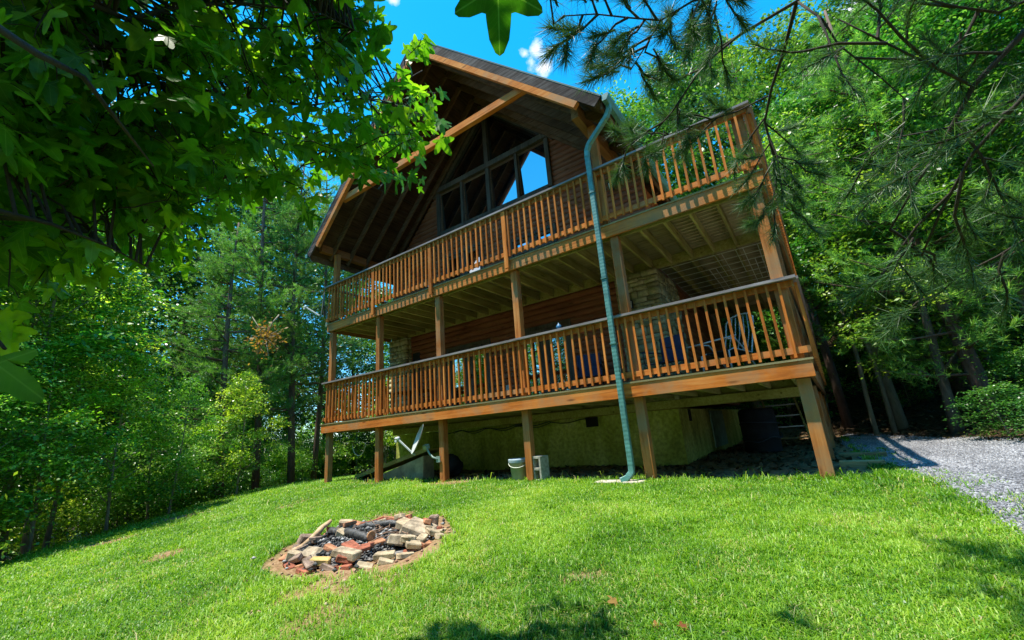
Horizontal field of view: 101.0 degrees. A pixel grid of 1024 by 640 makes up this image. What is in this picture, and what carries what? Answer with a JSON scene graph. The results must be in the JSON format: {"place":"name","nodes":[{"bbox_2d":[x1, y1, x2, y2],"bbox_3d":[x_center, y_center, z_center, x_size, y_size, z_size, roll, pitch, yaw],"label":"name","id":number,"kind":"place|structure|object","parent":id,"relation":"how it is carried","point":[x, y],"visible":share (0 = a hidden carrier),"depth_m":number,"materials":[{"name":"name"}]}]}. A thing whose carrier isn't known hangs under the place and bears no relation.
{"place":"outdoors","nodes":[
{"label":"outdoors","id":0,"kind":"place"},
{"bbox_2d":[0,427,1023,639],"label":"lawn","id":1,"kind":"structure","parent":0,"point":[277,565],"depth_m":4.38,"materials":[{"name":"plant"}]},
{"bbox_2d":[126,373,230,513],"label":"sapling","id":2,"kind":"object","parent":1,"relation":"on","point":[179,460],"visible":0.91,"depth_m":9.58,"materials":[{"name":"green plant"}]},
{"bbox_2d":[248,172,375,479],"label":"pine tree","id":3,"kind":"object","parent":1,"relation":"on","point":[320,392],"visible":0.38,"depth_m":17.30,"materials":[{"name":"green plant"}]},
{"bbox_2d":[315,337,389,473],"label":"sapling","id":4,"kind":"object","parent":1,"relation":"on","point":[368,360],"visible":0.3,"depth_m":22.20,"materials":[{"name":"green plant"}]},
{"bbox_2d":[300,528,405,567],"bbox_3d":[-1.649,2.506,4.739,1.467,0.102,1.406,-15,-18,33],"label":"ash bed","id":5,"kind":"object","parent":1,"relation":"on","point":[400,549],"visible":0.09,"depth_m":4.36,"materials":[{"name":"grey"}]},
{"bbox_2d":[330,546,361,561],"bbox_3d":[-1.643,2.312,4.180,0.327,0.082,0.145,-5,-14,23],"label":"stone","id":6,"kind":"object","parent":5,"relation":"on","point":[351,554],"visible":0.96,"depth_m":4.14,"materials":[{"name":"beige stone"}]},
{"bbox_2d":[251,510,455,589],"bbox_3d":[-1.649,2.498,4.805,1.866,0.217,2.490,-15,-18,33],"label":"charcoal","id":7,"kind":"object","parent":5,"relation":"on","point":[342,539],"visible":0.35,"depth_m":4.68,"materials":[{"name":"black"}]},
{"bbox_2d":[328,527,375,541],"bbox_3d":[-1.861,2.466,4.872,0.931,0.130,0.110,-17,-20,39],"label":"charred log","id":8,"kind":"object","parent":7,"relation":"on","point":[359,534],"visible":0.79,"depth_m":4.73,"materials":[{"name":"grey wood"}]},
{"bbox_2d":[399,516,437,537],"bbox_3d":[-1.072,2.432,4.882,0.374,0.146,0.338,14,-4,10],"label":"stone","id":9,"kind":"object","parent":5,"relation":"on","point":[415,525],"visible":0.56,"depth_m":4.78,"materials":[{"name":"beige stone"}]},
{"bbox_2d":[199,508,510,617],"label":"brick crumbs","id":10,"kind":"object","parent":1,"relation":"on","point":[344,579],"visible":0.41,"depth_m":3.89,"materials":[{"name":"brown brick"}]},
{"bbox_2d":[355,448,438,477],"bbox_3d":[-2.829,3.556,10.522,2.495,0.660,0.682,-13,-17,28],"label":"ramp board","id":11,"kind":"object","parent":1,"relation":"on","point":[398,462],"visible":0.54,"depth_m":10.27,"materials":[{"name":"brown wood"}]},
{"bbox_2d":[370,455,433,479],"bbox_3d":[-2.683,3.557,10.172,1.900,0.500,0.350,-15,-18,33],"label":"plywood sheet","id":12,"kind":"object","parent":1,"relation":"on","point":[421,467],"visible":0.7,"depth_m":9.71,"materials":[{"name":"green wood"}]},
{"bbox_2d":[439,453,462,477],"bbox_3d":[-1.368,3.329,9.644,0.471,0.546,0.540,5,-18,-31],"label":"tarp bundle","id":13,"kind":"object","parent":1,"relation":"on","point":[455,465],"visible":0.73,"depth_m":9.49,"materials":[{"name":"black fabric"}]},
{"bbox_2d":[0,479,1023,639],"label":"clover","id":14,"kind":"object","parent":1,"relation":"on","point":[874,634],"visible":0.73,"depth_m":3.63,"materials":[{"name":"green plant"}]},
{"bbox_2d":[508,457,526,480],"bbox_3d":[0.127,2.736,7.729,0.372,0.390,0.386,-8,-15,11],"label":"bucket","id":15,"kind":"object","parent":1,"relation":"on","point":[517,467],"visible":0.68,"depth_m":7.61,"materials":[{"name":"green plastic"}]},
{"bbox_2d":[532,455,549,479],"bbox_3d":[0.508,2.608,7.414,0.210,0.430,0.210,9,-20,-41],"label":"cinder block","id":16,"kind":"object","parent":1,"relation":"on","point":[541,466],"depth_m":7.37,"materials":[{"name":"concrete"}]},
{"bbox_2d":[305,39,835,482],"bbox_3d":[2.298,-1.025,13.639,11.417,11.137,12.245,-15,-18,33],"label":"log cabin","id":17,"kind":"object","parent":1,"relation":"on","point":[506,242],"visible":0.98,"depth_m":9.44,"materials":[{"name":"brown wood"}]},
{"bbox_2d":[394,423,440,461],"bbox_3d":[-2.069,2.624,8.977,1.274,0.814,0.356,-17,-20,39],"label":"satellite dish","id":18,"kind":"object","parent":17,"relation":"attached to","point":[417,440],"visible":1,"depth_m":9.01,"materials":[{"name":"grey paint"}]},
{"bbox_2d":[444,241,485,281],"bbox_3d":[-1.358,-1.122,12.210,1.570,1.990,0.120,-15,-18,33],"label":"french door","id":19,"kind":"structure","parent":17,"relation":"in","point":[474,245],"depth_m":12.32,"materials":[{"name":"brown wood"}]},
{"bbox_2d":[446,338,494,406],"bbox_3d":[-1.156,1.559,11.447,1.590,1.860,0.181,-15,-18,33],"label":"french door","id":20,"kind":"structure","parent":17,"relation":"in","point":[487,341],"depth_m":11.47,"materials":[{"name":"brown wood"}]},
{"bbox_2d":[433,109,553,235],"bbox_3d":[-0.736,-4.751,12.506,4.545,3.652,0.200,-15,-18,33],"label":"gable window","id":21,"kind":"structure","parent":17,"relation":"in","point":[499,158],"depth_m":12.37,"materials":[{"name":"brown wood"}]},
{"bbox_2d":[510,223,557,257],"bbox_3d":[0.601,-1.486,10.873,1.420,1.690,0.120,-15,-18,33],"label":"window","id":22,"kind":"structure","parent":17,"relation":"in","point":[535,232],"depth_m":10.97,"materials":[{"name":"clear glass"}]},
{"bbox_2d":[524,318,576,395],"bbox_3d":[0.832,1.031,10.125,1.500,1.880,0.181,-15,-18,33],"label":"french door","id":23,"kind":"structure","parent":17,"relation":"in","point":[564,323],"depth_m":10.10,"materials":[{"name":"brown wood"}]},
{"bbox_2d":[572,352,603,388],"bbox_3d":[1.597,1.120,8.800,0.560,0.927,0.579,-9,-16,16],"label":"camp chair","id":24,"kind":"object","parent":17,"relation":"on","point":[586,366],"visible":0.51,"depth_m":9.08,"materials":[{"name":"fabric"}]},
{"bbox_2d":[641,332,688,378],"bbox_3d":[2.782,0.714,7.654,0.579,0.927,0.560,5,-18,-32],"label":"camp chair","id":25,"kind":"object","parent":17,"relation":"on","point":[678,348],"visible":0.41,"depth_m":7.78,"materials":[{"name":"fabric"}]},
{"bbox_2d":[662,242,769,294],"bbox_3d":[4.973,-1.011,9.653,2.152,0.020,3.212,-15,-18,33],"label":"wire panel","id":26,"kind":"object","parent":17,"relation":"attached to","point":[727,270],"visible":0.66,"depth_m":9.24,"materials":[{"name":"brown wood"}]},
{"bbox_2d":[684,312,755,373],"bbox_3d":[3.762,0.448,7.445,0.948,1.181,1.114,3,-17,-26],"label":"lounge chair","id":27,"kind":"object","parent":17,"relation":"on","point":[730,352],"visible":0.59,"depth_m":7.40,"materials":[{"name":"grey paint"}]},
{"bbox_2d":[761,397,811,442],"bbox_3d":[6.923,2.566,10.652,0.883,1.163,0.465,-12,-17,25],"label":"ladder","id":28,"kind":"object","parent":17,"relation":"attached to","point":[800,414],"visible":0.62,"depth_m":10.59,"materials":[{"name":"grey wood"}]},
{"bbox_2d":[350,467,805,482],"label":"weeds","id":29,"kind":"object","parent":1,"relation":"on","point":[704,476],"visible":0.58,"depth_m":6.89,"materials":[{"name":"green plant"}]},
{"bbox_2d":[738,407,782,452],"bbox_3d":[5.744,2.541,9.763,0.841,0.980,0.852,-15,-18,33],"label":"barrel","id":30,"kind":"object","parent":1,"relation":"on","point":[760,430],"visible":1,"depth_m":9.51,"materials":[{"name":"black plastic"}]},
{"bbox_2d":[839,459,885,466],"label":"timber block","id":31,"kind":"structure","parent":1,"relation":"on","point":[855,463],"depth_m":5.82,"materials":[{"name":"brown wood"}]},
{"bbox_2d":[8,277,1023,559],"bbox_3d":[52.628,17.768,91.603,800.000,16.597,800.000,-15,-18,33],"label":"forest floor","id":32,"kind":"structure","parent":0,"point":[940,425],"depth_m":12.99,"materials":[{"name":"green plant"}]},
{"bbox_2d":[0,446,60,562],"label":"shrub","id":33,"kind":"object","parent":32,"relation":"on","point":[7,542],"visible":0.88,"depth_m":6.47,"materials":[{"name":"green plant"}]},
{"bbox_2d":[0,322,100,528],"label":"sapling","id":34,"kind":"object","parent":32,"relation":"on","point":[44,356],"visible":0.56,"depth_m":7.03,"materials":[{"name":"green plant"}]},
{"bbox_2d":[0,437,103,560],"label":"shrub","id":35,"kind":"object","parent":32,"relation":"on","point":[31,512],"visible":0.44,"depth_m":7.30,"materials":[{"name":"green plant"}]},
{"bbox_2d":[0,259,106,387],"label":"sapling","id":36,"kind":"object","parent":32,"relation":"on","point":[5,299],"visible":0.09,"depth_m":8.23,"materials":[{"name":"green plant"}]},
{"bbox_2d":[7,486,100,557],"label":"shrub","id":37,"kind":"object","parent":32,"relation":"on","point":[53,535],"visible":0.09,"depth_m":10.36,"materials":[{"name":"green plant"}]},
{"bbox_2d":[0,280,109,453],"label":"sapling","id":38,"kind":"object","parent":32,"relation":"on","point":[55,312],"visible":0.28,"depth_m":8.58,"materials":[{"name":"green plant"}]},
{"bbox_2d":[7,466,118,554],"bbox_3d":[-10.412,4.391,9.511,2.568,2.273,2.722,-6,-18,-1],"label":"shrub","id":39,"kind":"object","parent":32,"relation":"on","point":[70,514],"visible":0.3,"depth_m":9.30,"materials":[{"name":"green plant"}]},
{"bbox_2d":[19,305,120,553],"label":"sapling","id":40,"kind":"object","parent":32,"relation":"on","point":[24,541],"visible":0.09,"depth_m":9.14,"materials":[{"name":"green plant"}]},
{"bbox_2d":[11,471,130,550],"bbox_3d":[-13.401,6.138,13.009,3.527,3.123,3.739,2,-18,-16],"label":"shrub","id":41,"kind":"object","parent":32,"relation":"on","point":[82,499],"visible":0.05,"depth_m":13.12,"materials":[{"name":"green plant"}]},
{"bbox_2d":[0,331,153,553],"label":"sapling","id":42,"kind":"object","parent":32,"relation":"on","point":[78,414],"visible":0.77,"depth_m":7.65,"materials":[{"name":"green plant"}]},
{"bbox_2d":[0,224,158,561],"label":"sapling","id":43,"kind":"object","parent":32,"relation":"on","point":[54,352],"visible":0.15,"depth_m":8.54,"materials":[{"name":"green plant"}]},
{"bbox_2d":[0,350,189,531],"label":"sapling","id":44,"kind":"object","parent":32,"relation":"on","point":[132,372],"visible":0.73,"depth_m":8.75,"materials":[{"name":"green plant"}]},
{"bbox_2d":[0,204,196,517],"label":"sapling","id":45,"kind":"object","parent":32,"relation":"on","point":[111,337],"visible":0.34,"depth_m":8.22,"materials":[{"name":"green plant"}]},
{"bbox_2d":[0,226,196,510],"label":"broadleaf tree","id":46,"kind":"object","parent":32,"relation":"on","point":[175,288],"visible":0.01,"depth_m":16.82,"materials":[{"name":"green plant"}]},
{"bbox_2d":[23,264,182,549],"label":"sapling","id":47,"kind":"object","parent":32,"relation":"on","point":[49,530],"visible":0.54,"depth_m":9.29,"materials":[{"name":"green plant"}]},
{"bbox_2d":[1,212,205,546],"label":"broadleaf tree","id":48,"kind":"object","parent":32,"relation":"on","point":[153,274],"visible":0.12,"depth_m":13.50,"materials":[{"name":"green plant"}]},
{"bbox_2d":[54,485,162,539],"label":"shrub","id":49,"kind":"object","parent":32,"relation":"on","point":[99,505],"visible":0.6,"depth_m":9.89,"materials":[{"name":"green plant"}]},
{"bbox_2d":[18,100,217,552],"bbox_3d":[-17.333,-0.322,16.571,9.491,19.472,8.850,0,-16,-17],"label":"broadleaf tree","id":50,"kind":"object","parent":32,"relation":"on","point":[195,224],"visible":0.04,"depth_m":16.62,"materials":[{"name":"green plant"}]},
{"bbox_2d":[36,435,212,530],"bbox_3d":[-10.136,4.409,11.162,3.490,2.899,3.542,-14,-18,31],"label":"shrub","id":51,"kind":"object","parent":32,"relation":"on","point":[143,467],"visible":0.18,"depth_m":11.06,"materials":[{"name":"green plant"}]},
{"bbox_2d":[46,104,255,534],"bbox_3d":[-16.231,-0.686,17.873,9.367,19.836,10.094,-7,-15,11],"label":"broadleaf tree","id":52,"kind":"object","parent":32,"relation":"on","point":[186,336],"visible":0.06,"depth_m":17.61,"materials":[{"name":"green plant"}]},
{"bbox_2d":[56,406,253,523],"bbox_3d":[-8.284,3.437,10.126,3.654,3.034,3.707,8,-19,-38],"label":"shrub","id":53,"kind":"object","parent":32,"relation":"on","point":[147,507],"visible":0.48,"depth_m":10.04,"materials":[{"name":"green plant"}]},
{"bbox_2d":[114,452,234,519],"bbox_3d":[-8.597,4.322,10.785,2.769,1.784,2.670,-11,-17,23],"label":"shrub","id":54,"kind":"object","parent":32,"relation":"on","point":[209,489],"visible":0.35,"depth_m":10.69,"materials":[{"name":"green plant"}]},
{"bbox_2d":[94,423,255,519],"bbox_3d":[-9.136,4.243,11.984,3.645,2.991,3.591,-15,-18,33],"label":"shrub","id":55,"kind":"object","parent":32,"relation":"on","point":[187,446],"visible":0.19,"depth_m":11.60,"materials":[{"name":"green plant"}]},
{"bbox_2d":[71,112,333,515],"bbox_3d":[-14.792,-0.829,19.705,11.309,20.390,12.727,-14,-18,31],"label":"broadleaf tree","id":56,"kind":"object","parent":32,"relation":"on","point":[195,261],"visible":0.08,"depth_m":18.97,"materials":[{"name":"green plant"}]},
{"bbox_2d":[92,129,330,455],"bbox_3d":[-14.471,-0.801,21.407,9.367,20.903,10.094,-12,-17,25],"label":"broadleaf tree","id":57,"kind":"object","parent":32,"relation":"on","point":[217,378],"visible":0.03,"depth_m":20.42,"materials":[{"name":"green plant"}]},
{"bbox_2d":[123,222,313,498],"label":"pine tree","id":58,"kind":"object","parent":32,"relation":"on","point":[209,306],"visible":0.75,"depth_m":12.98,"materials":[{"name":"green plant"}]},
{"bbox_2d":[238,311,287,367],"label":"dead branch","id":59,"kind":"object","parent":58,"relation":"attached to","point":[271,336],"visible":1,"depth_m":12.49,"materials":[{"name":"brown plant"}]},
{"bbox_2d":[166,419,296,507],"bbox_3d":[-10.441,5.197,15.078,4.342,3.619,4.422,-5,-15,2],"label":"shrub","id":60,"kind":"object","parent":32,"relation":"on","point":[229,438],"visible":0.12,"depth_m":14.84,"materials":[{"name":"green plant"}]},
{"bbox_2d":[152,126,326,489],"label":"pine tree","id":61,"kind":"object","parent":32,"relation":"on","point":[264,218],"visible":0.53,"depth_m":14.91,"materials":[{"name":"green plant"}]},
{"bbox_2d":[187,369,298,494],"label":"sapling","id":62,"kind":"object","parent":32,"relation":"on","point":[234,416],"visible":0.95,"depth_m":11.27,"materials":[{"name":"green plant"}]},
{"bbox_2d":[150,160,340,453],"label":"broadleaf tree","id":63,"kind":"object","parent":32,"relation":"on","point":[166,372],"visible":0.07,"depth_m":22.27,"materials":[{"name":"green plant"}]},
{"bbox_2d":[227,462,286,493],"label":"shrub","id":64,"kind":"object","parent":32,"relation":"on","point":[264,473],"visible":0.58,"depth_m":14.56,"materials":[{"name":"green plant"}]},
{"bbox_2d":[225,380,300,473],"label":"sapling","id":65,"kind":"object","parent":32,"relation":"on","point":[276,432],"visible":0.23,"depth_m":19.61,"materials":[{"name":"green plant"}]},
{"bbox_2d":[0,0,542,401],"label":"sweetgum tree","id":66,"kind":"object","parent":32,"relation":"on","point":[77,152],"visible":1,"depth_m":1.48,"materials":[{"name":"green plant"}]},
{"bbox_2d":[228,432,322,484],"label":"shrub","id":67,"kind":"object","parent":32,"relation":"on","point":[299,450],"visible":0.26,"depth_m":16.92,"materials":[{"name":"green plant"}]},
{"bbox_2d":[192,173,368,450],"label":"broadleaf tree","id":68,"kind":"object","parent":32,"relation":"on","point":[303,419],"visible":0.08,"depth_m":23.35,"materials":[{"name":"green plant"}]},
{"bbox_2d":[250,444,322,487],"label":"shrub","id":69,"kind":"object","parent":32,"relation":"on","point":[281,458],"visible":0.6,"depth_m":15.89,"materials":[{"name":"green plant"}]},
{"bbox_2d":[214,159,374,482],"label":"pine tree","id":70,"kind":"object","parent":32,"relation":"on","point":[292,325],"visible":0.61,"depth_m":15.51,"materials":[{"name":"green plant"}]},
{"bbox_2d":[223,209,392,476],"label":"broadleaf tree","id":71,"kind":"object","parent":32,"relation":"on","point":[362,364],"visible":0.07,"depth_m":23.78,"materials":[{"name":"green plant"}]},
{"bbox_2d":[271,426,354,481],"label":"shrub","id":72,"kind":"object","parent":32,"relation":"on","point":[308,442],"visible":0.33,"depth_m":18.53,"materials":[{"name":"green plant"}]},
{"bbox_2d":[301,433,361,477],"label":"shrub","id":73,"kind":"object","parent":32,"relation":"on","point":[340,468],"visible":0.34,"depth_m":19.90,"materials":[{"name":"green plant"}]},
{"bbox_2d":[279,270,391,474],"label":"broadleaf tree","id":74,"kind":"object","parent":32,"relation":"on","point":[342,273],"visible":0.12,"depth_m":23.45,"materials":[{"name":"green plant"}]},
{"bbox_2d":[334,405,395,474],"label":"shrub","id":75,"kind":"object","parent":32,"relation":"on","point":[385,451],"visible":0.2,"depth_m":19.77,"materials":[{"name":"green plant"}]},
{"bbox_2d":[346,430,395,472],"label":"shrub","id":76,"kind":"object","parent":32,"relation":"on","point":[373,432],"visible":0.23,"depth_m":21.66,"materials":[{"name":"green plant"}]},
{"bbox_2d":[595,75,746,365],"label":"broadleaf tree","id":77,"kind":"object","parent":32,"relation":"on","point":[631,103],"visible":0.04,"depth_m":22.19,"materials":[{"name":"green plant"}]},
{"bbox_2d":[357,290,1023,480],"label":"leaf litter","id":78,"kind":"object","parent":32,"relation":"on","point":[795,465],"visible":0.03,"depth_m":8.75,"materials":[{"name":"plant"}]},
{"bbox_2d":[624,36,841,408],"bbox_3d":[9.029,-4.384,18.306,9.491,18.871,8.850,2,-17,-24],"label":"broadleaf tree","id":79,"kind":"object","parent":32,"relation":"on","point":[691,90],"visible":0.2,"depth_m":18.36,"materials":[{"name":"green plant"}]},
{"bbox_2d":[649,12,847,410],"bbox_3d":[11.075,-5.907,20.679,9.367,20.962,10.094,-8,-16,12],"label":"broadleaf tree","id":80,"kind":"object","parent":32,"relation":"on","point":[732,49],"visible":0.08,"depth_m":20.15,"materials":[{"name":"green plant"}]},
{"bbox_2d":[529,0,1023,353],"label":"pine tree","id":81,"kind":"object","parent":32,"relation":"on","point":[695,30],"visible":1,"depth_m":1.46,"materials":[{"name":"green plant"}]},
{"bbox_2d":[700,33,859,405],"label":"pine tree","id":82,"kind":"object","parent":32,"relation":"on","point":[828,392],"visible":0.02,"depth_m":19.18,"materials":[{"name":"green plant"}]},
{"bbox_2d":[738,307,837,417],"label":"sapling","id":83,"kind":"object","parent":32,"relation":"on","point":[790,411],"visible":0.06,"depth_m":17.50,"materials":[{"name":"green plant"}]},
{"bbox_2d":[705,52,892,427],"bbox_3d":[10.059,-3.580,16.007,5.538,15.602,6.387,-10,-16,21],"label":"pine tree","id":84,"kind":"object","parent":32,"relation":"on","point":[842,405],"visible":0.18,"depth_m":14.72,"materials":[{"name":"green plant"}]},
{"bbox_2d":[738,338,859,426],"bbox_3d":[10.287,2.650,16.742,4.479,3.759,4.566,-6,-15,4],"label":"shrub","id":85,"kind":"object","parent":32,"relation":"on","point":[780,407],"visible":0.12,"depth_m":16.07,"materials":[{"name":"green plant"}]},
{"bbox_2d":[752,106,882,435],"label":"broadleaf tree","id":86,"kind":"object","parent":32,"relation":"on","point":[868,404],"visible":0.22,"depth_m":12.20,"materials":[{"name":"green plant"}]},
{"bbox_2d":[759,281,879,420],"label":"sapling","id":87,"kind":"object","parent":32,"relation":"on","point":[848,354],"visible":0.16,"depth_m":15.47,"materials":[{"name":"green plant"}]},
{"bbox_2d":[766,109,897,433],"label":"broadleaf tree","id":88,"kind":"object","parent":32,"relation":"on","point":[887,405],"visible":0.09,"depth_m":11.69,"materials":[{"name":"green plant"}]},
{"bbox_2d":[675,0,1016,399],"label":"broadleaf tree","id":89,"kind":"object","parent":32,"relation":"on","point":[762,62],"visible":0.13,"depth_m":17.99,"materials":[{"name":"green plant"}]},
{"bbox_2d":[834,339,867,378],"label":"shrub","id":90,"kind":"object","parent":32,"relation":"on","point":[849,372],"visible":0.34,"depth_m":17.03,"materials":[{"name":"green plant"}]},
{"bbox_2d":[702,0,1023,397],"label":"broadleaf tree","id":91,"kind":"object","parent":32,"relation":"on","point":[959,388],"visible":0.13,"depth_m":13.65,"materials":[{"name":"green plant"}]},
{"bbox_2d":[721,67,1012,429],"bbox_3d":[9.740,-2.381,12.641,6.820,11.459,6.359,1,-16,-18],"label":"broadleaf tree","id":92,"kind":"object","parent":32,"relation":"on","point":[900,419],"visible":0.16,"depth_m":11.81,"materials":[{"name":"green plant"}]},
{"bbox_2d":[813,1,975,386],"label":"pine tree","id":93,"kind":"object","parent":32,"relation":"on","point":[928,370],"depth_m":13.83,"materials":[{"name":"green plant"}]},
{"bbox_2d":[852,359,940,409],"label":"shrub","id":94,"kind":"object","parent":32,"relation":"on","point":[923,396],"visible":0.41,"depth_m":12.77,"materials":[{"name":"green plant"}]},
{"bbox_2d":[778,2,1023,425],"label":"tree","id":95,"kind":"object","parent":32,"relation":"on","point":[970,369],"visible":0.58,"depth_m":9.68,"materials":[{"name":"green plant"}]},
{"bbox_2d":[780,0,1023,319],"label":"broadleaf tree","id":96,"kind":"object","parent":32,"relation":"on","point":[878,51],"visible":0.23,"depth_m":10.17,"materials":[{"name":"green plant"}]},
{"bbox_2d":[784,91,1023,433],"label":"broadleaf tree","id":97,"kind":"object","parent":32,"relation":"on","point":[943,384],"visible":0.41,"depth_m":9.80,"materials":[{"name":"green plant"}]},
{"bbox_2d":[830,0,1023,329],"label":"broadleaf tree","id":98,"kind":"object","parent":32,"relation":"on","point":[882,55],"visible":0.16,"depth_m":10.11,"materials":[{"name":"green plant"}]},
{"bbox_2d":[834,37,1023,392],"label":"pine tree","id":99,"kind":"object","parent":32,"relation":"on","point":[986,358],"visible":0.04,"depth_m":11.30,"materials":[{"name":"green plant"}]},
{"bbox_2d":[860,0,1023,286],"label":"broadleaf tree","id":100,"kind":"object","parent":32,"relation":"on","point":[981,27],"visible":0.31,"depth_m":9.50,"materials":[{"name":"green plant"}]},
{"bbox_2d":[918,0,1023,280],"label":"broadleaf tree","id":101,"kind":"object","parent":32,"relation":"on","point":[986,46],"visible":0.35,"depth_m":9.16,"materials":[{"name":"green plant"}]},
{"bbox_2d":[941,379,1023,439],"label":"shrub","id":102,"kind":"object","parent":32,"relation":"on","point":[993,405],"visible":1,"depth_m":7.40,"materials":[{"name":"green plant"}]},
{"bbox_2d":[974,337,1023,418],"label":"shrub","id":103,"kind":"object","parent":32,"relation":"on","point":[1015,355],"visible":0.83,"depth_m":7.99,"materials":[{"name":"green plant"}]},
{"bbox_2d":[84,0,1003,442],"label":"sky","id":104,"kind":"structure","parent":0,"point":[437,19],"materials":[{"name":"blue"}]},
{"bbox_2d":[841,433,1023,534],"bbox_3d":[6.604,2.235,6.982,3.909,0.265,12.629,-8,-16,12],"label":"driveway","id":105,"kind":"structure","parent":0,"point":[999,490],"depth_m":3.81,"materials":[{"name":"grey gravel"}]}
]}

